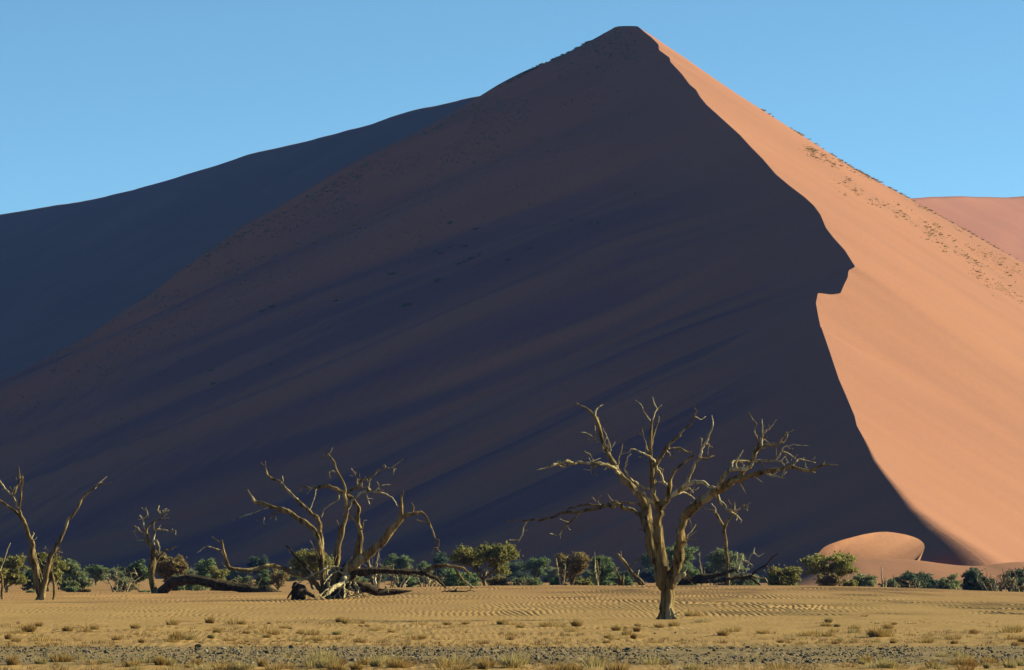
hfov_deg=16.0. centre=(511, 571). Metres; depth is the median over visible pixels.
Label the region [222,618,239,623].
grass tuft
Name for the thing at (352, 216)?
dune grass
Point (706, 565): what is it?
thorn bush
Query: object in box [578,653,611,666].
grass tuft
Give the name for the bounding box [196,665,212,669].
grass tuft
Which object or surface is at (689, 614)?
grass tuft
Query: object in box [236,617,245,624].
grass tuft
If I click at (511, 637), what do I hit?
grass tuft
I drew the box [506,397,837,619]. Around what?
dead tree
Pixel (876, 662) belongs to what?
grass tuft
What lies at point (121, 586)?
dead shrub
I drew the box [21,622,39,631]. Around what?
grass tuft
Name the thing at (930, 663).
grass tuft
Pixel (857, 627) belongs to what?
grass tuft
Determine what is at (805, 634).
grass tuft
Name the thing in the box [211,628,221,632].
grass tuft
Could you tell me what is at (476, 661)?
grass tuft
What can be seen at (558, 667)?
grass tuft
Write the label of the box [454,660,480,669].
grass tuft
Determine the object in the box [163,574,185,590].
thorn bush
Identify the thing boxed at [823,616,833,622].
grass tuft
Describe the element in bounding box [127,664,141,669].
grass tuft
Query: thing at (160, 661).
grass tuft
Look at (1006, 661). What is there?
grass tuft
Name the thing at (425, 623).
grass tuft
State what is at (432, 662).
grass stubble
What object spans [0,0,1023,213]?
sky
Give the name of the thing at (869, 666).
grass tuft
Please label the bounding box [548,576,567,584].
thorn bush
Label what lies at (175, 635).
grass tuft
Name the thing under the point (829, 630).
grass tuft
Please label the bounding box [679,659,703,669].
grass tuft
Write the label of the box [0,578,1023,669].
sandy ground
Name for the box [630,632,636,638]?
grass tuft
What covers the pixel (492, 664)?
grass tuft
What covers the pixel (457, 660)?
grass tuft
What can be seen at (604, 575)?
thorn bush
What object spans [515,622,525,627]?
grass tuft
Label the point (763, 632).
grass tuft
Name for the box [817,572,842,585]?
thorn bush
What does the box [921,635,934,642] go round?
grass tuft
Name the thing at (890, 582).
thorn bush
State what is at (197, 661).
grass tuft
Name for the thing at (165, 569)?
thorn tree
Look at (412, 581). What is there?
thorn bush
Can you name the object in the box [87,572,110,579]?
shaded bush
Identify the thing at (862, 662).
grass tuft
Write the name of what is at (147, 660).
grass tuft
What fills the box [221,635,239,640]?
grass tuft
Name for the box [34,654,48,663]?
grass tuft
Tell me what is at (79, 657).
grass tuft
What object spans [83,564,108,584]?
thorn tree
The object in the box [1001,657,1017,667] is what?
grass tuft
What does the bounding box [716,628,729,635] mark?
grass tuft
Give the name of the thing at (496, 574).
shaded bush
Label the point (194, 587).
thorn bush
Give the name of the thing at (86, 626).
grass tuft
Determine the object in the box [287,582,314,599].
burnt stump
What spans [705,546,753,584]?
thorn bush
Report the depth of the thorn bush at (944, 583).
309.71 m
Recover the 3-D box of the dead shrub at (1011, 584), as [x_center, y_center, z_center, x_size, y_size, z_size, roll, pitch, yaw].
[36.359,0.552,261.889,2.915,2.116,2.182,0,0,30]
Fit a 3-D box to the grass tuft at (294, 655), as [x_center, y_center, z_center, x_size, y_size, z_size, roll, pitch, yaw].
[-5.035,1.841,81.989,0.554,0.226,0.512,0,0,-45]
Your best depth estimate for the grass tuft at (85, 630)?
116.20 m
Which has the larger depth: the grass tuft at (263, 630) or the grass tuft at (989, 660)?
the grass tuft at (263, 630)
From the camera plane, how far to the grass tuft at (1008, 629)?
114.69 m
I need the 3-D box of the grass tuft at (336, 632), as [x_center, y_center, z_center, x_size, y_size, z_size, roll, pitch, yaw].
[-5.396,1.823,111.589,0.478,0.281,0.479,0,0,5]
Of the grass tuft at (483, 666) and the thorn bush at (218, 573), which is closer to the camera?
the grass tuft at (483, 666)
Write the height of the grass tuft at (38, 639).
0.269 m
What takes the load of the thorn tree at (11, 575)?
on the sandy ground at (781, 610)
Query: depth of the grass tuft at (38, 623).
129.76 m
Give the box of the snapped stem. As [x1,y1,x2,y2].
[617,551,646,584]
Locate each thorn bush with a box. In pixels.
[21,567,41,590]
[56,558,95,590]
[63,586,80,591]
[78,588,90,591]
[113,576,135,589]
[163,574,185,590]
[185,585,206,590]
[194,557,216,589]
[205,565,229,590]
[230,575,256,586]
[253,569,270,586]
[356,576,368,581]
[363,574,387,582]
[395,575,420,587]
[417,561,431,583]
[431,551,449,581]
[433,568,481,586]
[486,575,510,585]
[500,560,532,581]
[511,577,543,585]
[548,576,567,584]
[569,576,595,585]
[589,554,618,585]
[614,576,633,585]
[619,570,636,581]
[633,551,655,582]
[680,564,700,584]
[697,562,719,579]
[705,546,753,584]
[730,574,760,584]
[761,564,803,585]
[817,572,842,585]
[842,578,858,585]
[853,573,878,586]
[877,578,898,587]
[890,570,937,588]
[931,573,961,589]
[960,567,996,590]
[997,568,1023,591]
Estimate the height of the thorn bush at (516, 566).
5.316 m
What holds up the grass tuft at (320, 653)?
on the sandy ground at (781, 610)
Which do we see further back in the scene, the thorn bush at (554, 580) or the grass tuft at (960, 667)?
the thorn bush at (554, 580)
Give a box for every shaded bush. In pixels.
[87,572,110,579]
[107,568,124,580]
[175,567,197,574]
[224,570,253,581]
[277,570,304,580]
[485,572,507,581]
[541,566,557,582]
[582,569,594,580]
[608,572,618,582]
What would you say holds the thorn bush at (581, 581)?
on the sandy ground at (781, 610)
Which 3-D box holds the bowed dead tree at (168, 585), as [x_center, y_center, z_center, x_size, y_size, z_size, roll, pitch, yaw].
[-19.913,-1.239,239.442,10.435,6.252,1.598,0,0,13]
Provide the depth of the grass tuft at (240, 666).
72.49 m
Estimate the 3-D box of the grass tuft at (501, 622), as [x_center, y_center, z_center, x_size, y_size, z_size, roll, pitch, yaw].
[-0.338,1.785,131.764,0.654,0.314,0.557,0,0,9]
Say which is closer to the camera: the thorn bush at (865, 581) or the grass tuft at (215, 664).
the grass tuft at (215, 664)
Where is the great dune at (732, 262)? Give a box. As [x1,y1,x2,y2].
[0,26,1023,582]
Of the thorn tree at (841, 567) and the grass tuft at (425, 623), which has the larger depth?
the thorn tree at (841, 567)
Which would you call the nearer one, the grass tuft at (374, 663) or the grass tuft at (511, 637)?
the grass tuft at (374, 663)
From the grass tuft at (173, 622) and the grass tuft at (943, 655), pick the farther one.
the grass tuft at (173, 622)
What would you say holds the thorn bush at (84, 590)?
on the sandy ground at (781, 610)
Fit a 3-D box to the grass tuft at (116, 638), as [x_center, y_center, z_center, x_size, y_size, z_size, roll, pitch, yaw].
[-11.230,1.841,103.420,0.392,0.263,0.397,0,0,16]
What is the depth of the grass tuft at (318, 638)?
102.88 m
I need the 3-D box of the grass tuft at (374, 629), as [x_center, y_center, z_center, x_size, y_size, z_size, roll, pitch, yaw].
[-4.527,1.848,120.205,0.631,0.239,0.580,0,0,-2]
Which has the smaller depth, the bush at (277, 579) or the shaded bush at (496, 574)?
the bush at (277, 579)
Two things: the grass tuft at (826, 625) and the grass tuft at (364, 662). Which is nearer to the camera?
the grass tuft at (364, 662)
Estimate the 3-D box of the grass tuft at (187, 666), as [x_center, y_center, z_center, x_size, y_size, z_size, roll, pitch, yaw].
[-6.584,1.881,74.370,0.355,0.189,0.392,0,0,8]
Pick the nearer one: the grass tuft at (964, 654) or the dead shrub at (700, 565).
the grass tuft at (964, 654)
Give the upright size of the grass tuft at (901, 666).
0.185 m
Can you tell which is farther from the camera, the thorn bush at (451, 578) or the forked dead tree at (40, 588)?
the thorn bush at (451, 578)
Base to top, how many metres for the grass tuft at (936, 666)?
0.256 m
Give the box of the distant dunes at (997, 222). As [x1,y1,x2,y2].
[909,196,1023,262]
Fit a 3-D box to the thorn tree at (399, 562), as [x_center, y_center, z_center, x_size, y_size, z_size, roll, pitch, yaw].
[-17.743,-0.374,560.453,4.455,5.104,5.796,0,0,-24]
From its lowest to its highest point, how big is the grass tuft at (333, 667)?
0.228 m
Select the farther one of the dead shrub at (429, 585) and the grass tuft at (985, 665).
the dead shrub at (429, 585)
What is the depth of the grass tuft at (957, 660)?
74.86 m
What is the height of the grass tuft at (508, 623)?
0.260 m
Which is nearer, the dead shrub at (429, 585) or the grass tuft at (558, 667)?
the grass tuft at (558, 667)
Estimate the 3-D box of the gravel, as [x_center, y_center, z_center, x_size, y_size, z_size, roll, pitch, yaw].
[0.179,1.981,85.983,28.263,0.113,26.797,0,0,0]
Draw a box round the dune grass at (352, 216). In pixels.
[0,26,639,429]
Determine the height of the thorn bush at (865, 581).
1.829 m
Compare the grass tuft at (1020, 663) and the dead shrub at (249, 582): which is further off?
the dead shrub at (249, 582)
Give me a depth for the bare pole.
272.08 m
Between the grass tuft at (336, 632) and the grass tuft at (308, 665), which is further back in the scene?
the grass tuft at (336, 632)
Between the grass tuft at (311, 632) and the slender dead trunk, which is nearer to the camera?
the grass tuft at (311, 632)
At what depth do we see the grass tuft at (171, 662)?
75.62 m
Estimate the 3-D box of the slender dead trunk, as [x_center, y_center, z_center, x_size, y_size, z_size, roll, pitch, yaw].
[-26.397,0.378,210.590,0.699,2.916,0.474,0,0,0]
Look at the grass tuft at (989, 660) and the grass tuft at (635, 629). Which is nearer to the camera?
the grass tuft at (989, 660)
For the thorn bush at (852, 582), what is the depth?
279.60 m
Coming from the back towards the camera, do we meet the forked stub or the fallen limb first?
the forked stub
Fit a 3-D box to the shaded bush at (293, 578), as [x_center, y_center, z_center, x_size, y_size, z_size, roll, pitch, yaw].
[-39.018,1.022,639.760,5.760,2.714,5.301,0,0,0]
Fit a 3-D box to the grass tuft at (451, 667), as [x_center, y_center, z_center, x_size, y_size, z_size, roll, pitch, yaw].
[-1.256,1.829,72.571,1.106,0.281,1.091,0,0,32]
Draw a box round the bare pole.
[594,551,601,584]
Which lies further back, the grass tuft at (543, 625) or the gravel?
the grass tuft at (543, 625)
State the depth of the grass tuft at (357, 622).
134.71 m
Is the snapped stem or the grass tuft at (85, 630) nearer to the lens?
the grass tuft at (85, 630)
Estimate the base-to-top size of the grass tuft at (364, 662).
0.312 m
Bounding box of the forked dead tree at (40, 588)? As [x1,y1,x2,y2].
[0,466,110,599]
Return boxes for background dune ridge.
[0,96,478,380]
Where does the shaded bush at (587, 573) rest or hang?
on the sandy ground at (781, 610)
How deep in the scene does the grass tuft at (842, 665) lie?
74.09 m
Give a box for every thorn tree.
[0,553,30,592]
[31,552,69,591]
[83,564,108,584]
[117,559,147,586]
[149,550,189,582]
[246,555,270,576]
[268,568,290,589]
[288,548,333,589]
[380,553,413,577]
[448,541,519,585]
[521,555,550,579]
[554,551,591,584]
[665,542,698,571]
[797,551,860,583]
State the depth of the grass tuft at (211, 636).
105.84 m
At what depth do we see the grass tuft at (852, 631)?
116.27 m
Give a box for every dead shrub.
[99,567,145,591]
[234,575,261,586]
[362,547,383,586]
[381,563,410,587]
[411,565,443,586]
[556,558,568,584]
[698,552,704,584]
[881,564,887,586]
[898,578,925,587]
[971,568,1018,590]
[999,564,1023,591]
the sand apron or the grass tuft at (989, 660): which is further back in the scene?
the sand apron
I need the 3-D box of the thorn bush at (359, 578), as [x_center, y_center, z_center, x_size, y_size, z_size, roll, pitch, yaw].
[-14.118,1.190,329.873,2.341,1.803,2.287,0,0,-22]
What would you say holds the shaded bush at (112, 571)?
on the sandy ground at (781, 610)
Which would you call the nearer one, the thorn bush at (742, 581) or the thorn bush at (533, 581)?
the thorn bush at (533, 581)
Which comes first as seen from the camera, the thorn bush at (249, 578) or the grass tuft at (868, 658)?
the grass tuft at (868, 658)
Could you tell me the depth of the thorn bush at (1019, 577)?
319.26 m
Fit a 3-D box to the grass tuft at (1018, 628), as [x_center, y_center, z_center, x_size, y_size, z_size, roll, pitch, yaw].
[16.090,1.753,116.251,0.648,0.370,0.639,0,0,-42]
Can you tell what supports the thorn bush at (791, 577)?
on the sandy ground at (781, 610)
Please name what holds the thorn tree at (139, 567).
on the sandy ground at (781, 610)
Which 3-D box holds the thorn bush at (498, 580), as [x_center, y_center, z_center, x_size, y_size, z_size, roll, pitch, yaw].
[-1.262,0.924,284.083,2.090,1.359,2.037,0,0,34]
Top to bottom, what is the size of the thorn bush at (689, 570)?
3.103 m
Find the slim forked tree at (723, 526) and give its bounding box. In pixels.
[690,502,736,584]
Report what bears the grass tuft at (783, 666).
on the sandy ground at (781, 610)
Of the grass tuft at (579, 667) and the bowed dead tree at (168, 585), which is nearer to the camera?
the grass tuft at (579, 667)
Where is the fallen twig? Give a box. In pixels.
[442,588,475,591]
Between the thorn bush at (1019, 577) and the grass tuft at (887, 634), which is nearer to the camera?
the grass tuft at (887, 634)
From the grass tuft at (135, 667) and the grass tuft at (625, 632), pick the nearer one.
the grass tuft at (135, 667)
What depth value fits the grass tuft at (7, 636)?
104.58 m
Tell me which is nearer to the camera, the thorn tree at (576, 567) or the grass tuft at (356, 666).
the grass tuft at (356, 666)
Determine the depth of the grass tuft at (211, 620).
135.69 m
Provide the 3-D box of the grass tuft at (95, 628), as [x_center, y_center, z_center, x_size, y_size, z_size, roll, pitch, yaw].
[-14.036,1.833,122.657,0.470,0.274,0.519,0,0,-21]
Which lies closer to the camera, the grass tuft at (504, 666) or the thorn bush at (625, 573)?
the grass tuft at (504, 666)
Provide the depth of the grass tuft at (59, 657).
77.91 m
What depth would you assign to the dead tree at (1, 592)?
213.54 m
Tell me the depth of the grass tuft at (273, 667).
72.56 m
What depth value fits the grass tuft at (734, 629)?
117.68 m
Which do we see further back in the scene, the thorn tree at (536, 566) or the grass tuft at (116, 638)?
the thorn tree at (536, 566)
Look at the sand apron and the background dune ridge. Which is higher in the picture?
the background dune ridge
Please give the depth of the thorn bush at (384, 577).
584.15 m
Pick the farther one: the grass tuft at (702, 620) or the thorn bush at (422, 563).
the thorn bush at (422, 563)
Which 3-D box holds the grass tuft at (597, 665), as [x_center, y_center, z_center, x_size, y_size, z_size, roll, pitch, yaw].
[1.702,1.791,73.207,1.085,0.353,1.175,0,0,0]
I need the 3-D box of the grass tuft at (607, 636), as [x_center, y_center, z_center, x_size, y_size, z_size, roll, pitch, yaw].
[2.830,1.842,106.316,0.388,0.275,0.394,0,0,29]
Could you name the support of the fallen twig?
on the sandy ground at (781, 610)
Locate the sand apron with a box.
[795,558,1023,585]
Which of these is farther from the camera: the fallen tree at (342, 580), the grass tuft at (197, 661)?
the fallen tree at (342, 580)
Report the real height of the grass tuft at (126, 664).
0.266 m
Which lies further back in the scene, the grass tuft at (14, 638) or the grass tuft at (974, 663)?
the grass tuft at (14, 638)
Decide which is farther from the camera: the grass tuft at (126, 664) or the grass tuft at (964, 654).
the grass tuft at (964, 654)
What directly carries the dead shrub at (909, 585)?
on the sandy ground at (781, 610)
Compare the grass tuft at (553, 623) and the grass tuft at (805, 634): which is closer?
the grass tuft at (805, 634)
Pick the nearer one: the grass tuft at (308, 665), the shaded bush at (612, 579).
the grass tuft at (308, 665)
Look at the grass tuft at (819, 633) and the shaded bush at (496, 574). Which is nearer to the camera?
the grass tuft at (819, 633)
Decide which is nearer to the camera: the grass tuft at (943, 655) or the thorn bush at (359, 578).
the grass tuft at (943, 655)
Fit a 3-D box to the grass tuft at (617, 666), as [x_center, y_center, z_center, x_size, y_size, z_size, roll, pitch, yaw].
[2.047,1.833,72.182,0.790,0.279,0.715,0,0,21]
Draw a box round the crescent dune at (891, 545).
[803,532,924,576]
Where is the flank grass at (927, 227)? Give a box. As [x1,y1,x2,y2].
[801,141,1022,303]
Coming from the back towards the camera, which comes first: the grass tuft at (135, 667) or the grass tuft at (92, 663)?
the grass tuft at (92, 663)
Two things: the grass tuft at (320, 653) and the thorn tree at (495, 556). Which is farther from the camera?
the thorn tree at (495, 556)
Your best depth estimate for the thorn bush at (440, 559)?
619.51 m
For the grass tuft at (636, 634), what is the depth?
107.76 m
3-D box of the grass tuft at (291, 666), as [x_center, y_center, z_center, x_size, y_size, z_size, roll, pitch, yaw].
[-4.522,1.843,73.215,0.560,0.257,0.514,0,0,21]
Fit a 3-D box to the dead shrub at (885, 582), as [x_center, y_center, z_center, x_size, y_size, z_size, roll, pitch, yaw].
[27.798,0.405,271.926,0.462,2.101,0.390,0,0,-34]
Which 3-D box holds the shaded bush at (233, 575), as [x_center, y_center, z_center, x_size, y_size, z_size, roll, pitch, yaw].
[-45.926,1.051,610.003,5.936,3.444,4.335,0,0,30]
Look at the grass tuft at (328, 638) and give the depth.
104.13 m
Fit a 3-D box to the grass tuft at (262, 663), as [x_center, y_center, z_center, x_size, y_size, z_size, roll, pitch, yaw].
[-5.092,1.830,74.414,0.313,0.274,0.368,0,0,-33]
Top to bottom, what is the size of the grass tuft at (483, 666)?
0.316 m
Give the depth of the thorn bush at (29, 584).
299.78 m
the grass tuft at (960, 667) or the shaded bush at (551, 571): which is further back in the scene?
the shaded bush at (551, 571)
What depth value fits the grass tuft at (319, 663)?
73.09 m
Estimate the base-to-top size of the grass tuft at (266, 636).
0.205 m
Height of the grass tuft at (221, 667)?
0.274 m
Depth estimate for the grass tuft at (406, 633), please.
112.82 m
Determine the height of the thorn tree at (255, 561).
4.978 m
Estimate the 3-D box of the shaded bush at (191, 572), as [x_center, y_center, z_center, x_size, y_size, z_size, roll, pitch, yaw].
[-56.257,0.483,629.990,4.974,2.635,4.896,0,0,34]
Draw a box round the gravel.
[0,644,1023,669]
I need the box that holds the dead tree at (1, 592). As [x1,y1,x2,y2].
[0,543,10,598]
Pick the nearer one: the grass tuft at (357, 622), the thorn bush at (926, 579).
the grass tuft at (357, 622)
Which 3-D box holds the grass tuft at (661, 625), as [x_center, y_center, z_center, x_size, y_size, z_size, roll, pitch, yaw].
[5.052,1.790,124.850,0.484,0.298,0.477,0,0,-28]
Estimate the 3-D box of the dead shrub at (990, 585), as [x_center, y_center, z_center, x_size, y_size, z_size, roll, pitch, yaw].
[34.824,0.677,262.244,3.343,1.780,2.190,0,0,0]
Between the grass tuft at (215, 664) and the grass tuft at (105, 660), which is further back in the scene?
the grass tuft at (105, 660)
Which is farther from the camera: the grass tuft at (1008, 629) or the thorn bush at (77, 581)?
the thorn bush at (77, 581)
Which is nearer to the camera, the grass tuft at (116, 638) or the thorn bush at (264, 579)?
the grass tuft at (116, 638)
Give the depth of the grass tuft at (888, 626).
121.81 m
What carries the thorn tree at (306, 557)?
on the sandy ground at (781, 610)
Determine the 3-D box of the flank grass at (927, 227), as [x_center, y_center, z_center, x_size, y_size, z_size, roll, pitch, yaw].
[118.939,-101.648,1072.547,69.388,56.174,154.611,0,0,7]
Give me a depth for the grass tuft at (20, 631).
113.29 m
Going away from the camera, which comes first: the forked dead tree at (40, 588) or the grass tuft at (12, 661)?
the grass tuft at (12, 661)
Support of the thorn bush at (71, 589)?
on the sandy ground at (781, 610)
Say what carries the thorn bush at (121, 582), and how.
on the sandy ground at (781, 610)
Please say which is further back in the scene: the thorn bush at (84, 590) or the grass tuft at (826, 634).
the thorn bush at (84, 590)
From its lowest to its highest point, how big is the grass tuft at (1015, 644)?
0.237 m
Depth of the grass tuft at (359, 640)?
100.45 m
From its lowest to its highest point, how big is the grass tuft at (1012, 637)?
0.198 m
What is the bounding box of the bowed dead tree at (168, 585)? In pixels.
[133,506,281,592]
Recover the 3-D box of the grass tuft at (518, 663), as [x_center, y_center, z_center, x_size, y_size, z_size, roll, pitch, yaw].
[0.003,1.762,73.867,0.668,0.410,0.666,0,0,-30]
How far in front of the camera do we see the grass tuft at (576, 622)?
126.95 m
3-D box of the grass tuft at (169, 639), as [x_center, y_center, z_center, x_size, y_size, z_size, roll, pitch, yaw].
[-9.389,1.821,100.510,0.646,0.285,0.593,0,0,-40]
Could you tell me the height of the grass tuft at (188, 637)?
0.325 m
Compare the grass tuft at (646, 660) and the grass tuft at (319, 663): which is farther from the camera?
the grass tuft at (646, 660)
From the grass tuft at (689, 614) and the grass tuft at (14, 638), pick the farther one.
the grass tuft at (689, 614)
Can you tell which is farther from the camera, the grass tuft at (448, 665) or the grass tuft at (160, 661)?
the grass tuft at (160, 661)
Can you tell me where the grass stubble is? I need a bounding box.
[0,620,1023,669]
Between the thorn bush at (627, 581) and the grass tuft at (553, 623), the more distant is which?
the thorn bush at (627, 581)
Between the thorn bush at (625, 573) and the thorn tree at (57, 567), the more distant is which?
the thorn bush at (625, 573)
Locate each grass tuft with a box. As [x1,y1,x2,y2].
[4,633,11,638]
[5,655,19,664]
[10,628,28,633]
[11,634,21,641]
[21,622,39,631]
[27,633,54,641]
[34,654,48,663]
[35,621,44,626]
[48,651,80,661]
[61,625,73,631]
[61,649,89,659]
[77,627,90,631]
[78,621,98,627]
[82,657,100,664]
[90,623,100,629]
[95,655,114,662]
[110,632,122,640]
[121,658,143,666]
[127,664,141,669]
[130,623,140,628]
[132,651,155,663]
[152,655,168,665]
[162,655,175,665]
[164,635,182,641]
[165,618,178,624]
[167,630,187,639]
[183,631,197,639]
[183,660,196,667]
[189,661,221,668]
[190,657,204,664]
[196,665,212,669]
[199,659,234,666]
[204,616,214,623]
[206,632,214,638]
[209,659,234,669]
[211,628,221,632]
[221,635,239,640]
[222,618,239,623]
[229,656,255,669]
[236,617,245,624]
[249,625,281,632]
[256,656,267,666]
[262,633,272,637]
[264,662,286,669]
[277,660,299,668]
[278,651,299,657]
[293,637,305,641]
[295,627,304,633]
[299,651,334,666]
[302,628,319,635]
[306,646,339,662]
[312,636,325,640]
[313,651,342,668]
[321,635,340,639]
[325,662,346,669]
[331,629,342,634]
[335,656,345,664]
[341,617,363,623]
[348,658,365,669]
[353,638,365,642]
[356,654,375,664]
[367,625,381,630]
[368,651,400,662]
[368,655,386,666]
[383,656,409,667]
[396,628,412,634]
[405,635,425,639]
[411,619,426,624]
[429,658,474,669]
[435,653,473,664]
[436,655,454,667]
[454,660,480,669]
[471,656,494,664]
[476,657,490,669]
[481,656,497,666]
[495,618,508,624]
[496,649,533,663]
[496,651,526,667]
[499,661,516,668]
[503,621,518,624]
[505,633,514,639]
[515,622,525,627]
[535,617,568,626]
[539,622,549,626]
[540,661,573,669]
[562,626,578,631]
[562,660,582,669]
[567,619,583,626]
[574,654,622,668]
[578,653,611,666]
[603,633,613,638]
[603,660,632,669]
[611,623,622,630]
[620,628,631,634]
[624,633,645,637]
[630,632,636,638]
[632,626,641,631]
[636,652,676,664]
[653,622,663,627]
[668,620,679,626]
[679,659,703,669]
[683,611,693,616]
[694,617,712,622]
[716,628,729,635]
[725,625,740,631]
[756,629,767,633]
[764,658,803,669]
[793,631,814,635]
[802,627,835,635]
[819,621,832,626]
[821,629,836,636]
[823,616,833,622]
[827,626,839,632]
[835,661,861,666]
[845,626,862,632]
[846,624,861,628]
[855,653,874,662]
[855,659,868,664]
[856,661,888,668]
[863,655,895,666]
[865,625,888,636]
[872,626,895,636]
[876,656,896,668]
[881,621,892,628]
[884,663,908,669]
[919,659,950,668]
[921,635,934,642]
[924,657,940,666]
[932,651,949,656]
[943,633,964,639]
[948,655,976,664]
[950,650,974,657]
[953,663,976,669]
[958,656,980,666]
[977,654,997,662]
[982,662,991,668]
[996,657,1022,664]
[997,623,1023,632]
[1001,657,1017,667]
[1003,635,1019,639]
[1006,621,1021,631]
[1010,640,1021,645]
[1013,654,1023,665]
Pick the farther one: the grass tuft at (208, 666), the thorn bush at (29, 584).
the thorn bush at (29, 584)
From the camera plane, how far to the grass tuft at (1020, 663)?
74.04 m
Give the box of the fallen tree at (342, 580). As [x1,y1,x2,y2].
[197,448,473,598]
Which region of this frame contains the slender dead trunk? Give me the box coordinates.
[50,553,61,599]
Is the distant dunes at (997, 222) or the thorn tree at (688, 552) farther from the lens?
the distant dunes at (997, 222)
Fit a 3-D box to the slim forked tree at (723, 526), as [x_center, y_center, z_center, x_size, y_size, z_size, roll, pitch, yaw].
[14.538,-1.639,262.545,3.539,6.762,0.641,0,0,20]
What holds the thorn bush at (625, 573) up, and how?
on the sandy ground at (781, 610)
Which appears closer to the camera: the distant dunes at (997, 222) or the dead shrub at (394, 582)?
the dead shrub at (394, 582)
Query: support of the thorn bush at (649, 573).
on the sandy ground at (781, 610)
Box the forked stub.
[614,566,623,585]
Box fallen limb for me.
[677,548,784,584]
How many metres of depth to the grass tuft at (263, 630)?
114.72 m
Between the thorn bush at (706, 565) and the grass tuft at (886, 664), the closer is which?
the grass tuft at (886, 664)
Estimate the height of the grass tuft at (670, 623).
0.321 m
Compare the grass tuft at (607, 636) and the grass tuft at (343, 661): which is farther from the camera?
the grass tuft at (607, 636)
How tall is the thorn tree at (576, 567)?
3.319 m
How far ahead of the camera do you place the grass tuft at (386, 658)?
76.93 m
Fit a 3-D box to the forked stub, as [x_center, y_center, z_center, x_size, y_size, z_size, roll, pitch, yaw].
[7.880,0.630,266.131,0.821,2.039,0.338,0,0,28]
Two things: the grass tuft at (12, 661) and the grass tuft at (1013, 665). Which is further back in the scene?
the grass tuft at (12, 661)
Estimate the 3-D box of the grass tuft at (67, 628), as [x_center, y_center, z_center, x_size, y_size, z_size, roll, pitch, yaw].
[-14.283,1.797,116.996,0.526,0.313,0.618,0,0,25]
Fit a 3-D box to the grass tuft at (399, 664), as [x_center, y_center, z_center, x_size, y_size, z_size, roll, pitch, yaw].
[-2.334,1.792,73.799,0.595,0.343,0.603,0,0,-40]
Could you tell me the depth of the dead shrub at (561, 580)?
273.98 m
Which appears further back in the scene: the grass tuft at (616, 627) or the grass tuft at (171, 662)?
the grass tuft at (616, 627)
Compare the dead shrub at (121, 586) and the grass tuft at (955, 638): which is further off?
the dead shrub at (121, 586)
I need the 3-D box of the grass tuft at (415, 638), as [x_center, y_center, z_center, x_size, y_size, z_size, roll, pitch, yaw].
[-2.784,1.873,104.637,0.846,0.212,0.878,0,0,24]
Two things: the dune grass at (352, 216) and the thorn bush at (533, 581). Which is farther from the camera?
the dune grass at (352, 216)
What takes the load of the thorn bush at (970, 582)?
on the sandy ground at (781, 610)
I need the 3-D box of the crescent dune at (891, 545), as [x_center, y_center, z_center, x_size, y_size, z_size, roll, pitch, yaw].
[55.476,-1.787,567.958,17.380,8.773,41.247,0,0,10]
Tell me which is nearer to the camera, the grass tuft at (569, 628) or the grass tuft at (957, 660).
the grass tuft at (957, 660)
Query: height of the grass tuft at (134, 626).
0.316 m
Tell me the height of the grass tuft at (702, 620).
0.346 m
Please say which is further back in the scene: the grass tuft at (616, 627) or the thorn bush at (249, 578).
the thorn bush at (249, 578)
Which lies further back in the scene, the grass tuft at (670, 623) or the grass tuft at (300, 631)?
the grass tuft at (670, 623)
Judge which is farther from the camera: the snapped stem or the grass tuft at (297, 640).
the snapped stem
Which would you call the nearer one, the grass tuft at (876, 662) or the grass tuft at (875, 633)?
the grass tuft at (876, 662)
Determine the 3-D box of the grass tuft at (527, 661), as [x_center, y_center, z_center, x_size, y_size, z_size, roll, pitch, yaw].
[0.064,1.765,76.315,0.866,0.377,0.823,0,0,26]
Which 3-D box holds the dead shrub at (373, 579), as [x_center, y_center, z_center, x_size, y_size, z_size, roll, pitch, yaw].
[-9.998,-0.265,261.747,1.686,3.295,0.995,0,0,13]

